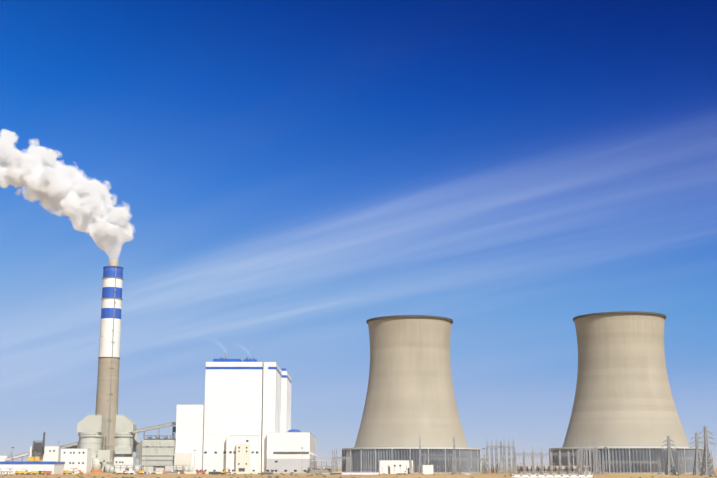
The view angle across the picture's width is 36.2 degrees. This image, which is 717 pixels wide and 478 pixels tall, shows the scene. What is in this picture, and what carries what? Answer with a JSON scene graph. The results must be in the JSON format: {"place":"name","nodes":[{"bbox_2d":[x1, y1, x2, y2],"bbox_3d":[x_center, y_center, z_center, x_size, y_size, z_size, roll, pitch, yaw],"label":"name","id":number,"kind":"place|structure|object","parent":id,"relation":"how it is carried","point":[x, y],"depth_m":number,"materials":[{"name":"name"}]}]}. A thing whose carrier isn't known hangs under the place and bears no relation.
{"place":"outdoors","nodes":[
{"label":"outdoors","id":0,"kind":"place"},
{"bbox_2d":[11,432,59,460],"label":"industrial equipment","id":1,"kind":"object","parent":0,"point":[36,445],"depth_m":1219.08,"materials":[{"name":"grey metal"}]},
{"bbox_2d":[60,449,91,473],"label":"building","id":2,"kind":"structure","parent":0,"point":[78,460],"depth_m":1163.99,"materials":[{"name":"white paint"}]},
{"bbox_2d":[174,354,281,472],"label":"boiler house","id":3,"kind":"structure","parent":0,"point":[227,370],"depth_m":1224.30,"materials":[{"name":"white paint"}]},
{"bbox_2d":[281,368,291,431],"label":"boiler house","id":4,"kind":"structure","parent":0,"point":[285,382],"depth_m":1348.15,"materials":[{"name":"white paint"}]},
{"bbox_2d":[0,468,716,477],"bbox_3d":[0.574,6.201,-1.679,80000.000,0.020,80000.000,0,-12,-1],"label":"ground","id":5,"kind":"structure","parent":0,"point":[247,475],"depth_m":882.20,"materials":[{"name":"brown soil"}]},
{"bbox_2d":[0,455,9,460],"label":"building","id":6,"kind":"structure","parent":5,"relation":"on","point":[3,457],"depth_m":1231.69,"materials":[{"name":"white paint"}]},
{"bbox_2d":[15,471,25,474],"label":"truck","id":7,"kind":"object","parent":5,"relation":"on","point":[19,472],"depth_m":973.78,"materials":[{"name":"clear metal"}]},
{"bbox_2d":[0,461,64,473],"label":"store building","id":8,"kind":"structure","parent":5,"relation":"on","point":[35,464],"depth_m":1093.46,"materials":[{"name":"white paint"}]},
{"bbox_2d":[31,471,41,474],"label":"dump truck","id":9,"kind":"object","parent":5,"relation":"on","point":[36,472],"depth_m":981.59,"materials":[{"name":"metal"}]},
{"bbox_2d":[41,471,51,474],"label":"truck","id":10,"kind":"object","parent":5,"relation":"on","point":[47,472],"depth_m":977.85,"materials":[{"name":"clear metal"}]},
{"bbox_2d":[30,446,62,461],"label":"building","id":11,"kind":"structure","parent":5,"relation":"on","point":[51,449],"depth_m":1223.49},
{"bbox_2d":[5,422,175,460],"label":"coal conveyors","id":12,"kind":"object","parent":5,"relation":"on","point":[136,431],"depth_m":1239.67,"materials":[{"name":"metal"}]},
{"bbox_2d":[77,414,138,472],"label":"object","id":13,"kind":"object","parent":5,"relation":"on","point":[96,440],"depth_m":1193.32,"materials":[{"name":"paint"}]},
{"bbox_2d":[95,260,123,472],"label":"chimney","id":14,"kind":"object","parent":5,"relation":"on","point":[110,272],"depth_m":1250.52,"materials":[{"name":"concrete"}]},
{"bbox_2d":[114,457,135,472],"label":"building","id":15,"kind":"structure","parent":5,"relation":"on","point":[123,462],"depth_m":1210.35,"materials":[{"name":"white paint"}]},
{"bbox_2d":[136,435,175,469],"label":"precipitator","id":16,"kind":"object","parent":5,"relation":"on","point":[161,450],"depth_m":1217.47,"materials":[{"name":"paint"}]},
{"bbox_2d":[266,429,315,472],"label":"turbine hall","id":17,"kind":"structure","parent":5,"relation":"on","point":[284,461],"depth_m":1207.90,"materials":[{"name":"white metal"}]},
{"bbox_2d":[0,445,606,473],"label":"yard clutter","id":18,"kind":"object","parent":5,"relation":"on","point":[109,470],"depth_m":1172.94,"materials":[{"name":"metal"}]},
{"bbox_2d":[2,473,716,477],"bbox_3d":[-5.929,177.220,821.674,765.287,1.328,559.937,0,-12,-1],"label":"desert scrub stones","id":19,"kind":"object","parent":5,"relation":"on","point":[307,475],"depth_m":814.68,"materials":[{"name":"brown stone"}]},
{"bbox_2d":[342,472,378,474],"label":"wall","id":20,"kind":"structure","parent":5,"relation":"on","point":[361,473],"depth_m":977.54,"materials":[{"name":"white paint"}]},
{"bbox_2d":[72,473,695,477],"bbox_3d":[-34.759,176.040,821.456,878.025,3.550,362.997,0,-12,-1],"label":"sand mounds","id":21,"kind":"object","parent":5,"relation":"on","point":[495,475],"depth_m":729.68,"materials":[{"name":"beige sand"}]},
{"bbox_2d":[396,471,406,474],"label":"white truck","id":22,"kind":"object","parent":5,"relation":"on","point":[401,472],"depth_m":957.32,"materials":[{"name":"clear metal"}]},
{"bbox_2d":[342,315,480,473],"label":"cooling tower","id":23,"kind":"structure","parent":5,"relation":"on","point":[433,344],"depth_m":1201.34,"materials":[{"name":"concrete"}]},
{"bbox_2d":[422,465,432,473],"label":"building","id":24,"kind":"structure","parent":5,"relation":"on","point":[427,470],"depth_m":1027.82,"materials":[{"name":"white paint"}]},
{"bbox_2d":[498,441,504,472],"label":"pylon","id":25,"kind":"object","parent":5,"relation":"on","point":[500,466],"depth_m":989.17,"materials":[{"name":"metal"}]},
{"bbox_2d":[311,437,713,474],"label":"electrical substation","id":26,"kind":"object","parent":5,"relation":"on","point":[316,469],"depth_m":1022.38,"materials":[{"name":"metal"}]},
{"bbox_2d":[512,474,592,477],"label":"wall","id":27,"kind":"structure","parent":5,"relation":"on","point":[555,476],"depth_m":684.92,"materials":[{"name":"white paint"}]},
{"bbox_2d":[518,466,590,473],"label":"transformer bays","id":28,"kind":"object","parent":5,"relation":"on","point":[557,469],"depth_m":1023.84,"materials":[{"name":"grey metal"}]},
{"bbox_2d":[549,311,705,473],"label":"cooling tower","id":29,"kind":"structure","parent":5,"relation":"on","point":[646,351],"depth_m":1172.88,"materials":[{"name":"concrete"}]},
{"bbox_2d":[661,435,676,474],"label":"pylon","id":30,"kind":"object","parent":5,"relation":"on","point":[671,468],"depth_m":914.33,"materials":[{"name":"metal"}]},
{"bbox_2d":[689,432,704,475],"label":"pylon","id":31,"kind":"object","parent":5,"relation":"on","point":[698,459],"depth_m":885.19,"materials":[{"name":"metal"}]},
{"bbox_2d":[697,426,715,475],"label":"pylon","id":32,"kind":"object","parent":5,"relation":"on","point":[706,448],"depth_m":846.16,"materials":[{"name":"metal"}]},
{"bbox_2d":[0,0,716,477],"label":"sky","id":33,"kind":"structure","parent":0,"point":[266,180],"materials":[{"name":"blue"}]},
{"bbox_2d":[379,460,412,473],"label":"relay building","id":34,"kind":"structure","parent":0,"point":[383,467],"depth_m":1116.27,"materials":[{"name":"white paint"}]}
]}

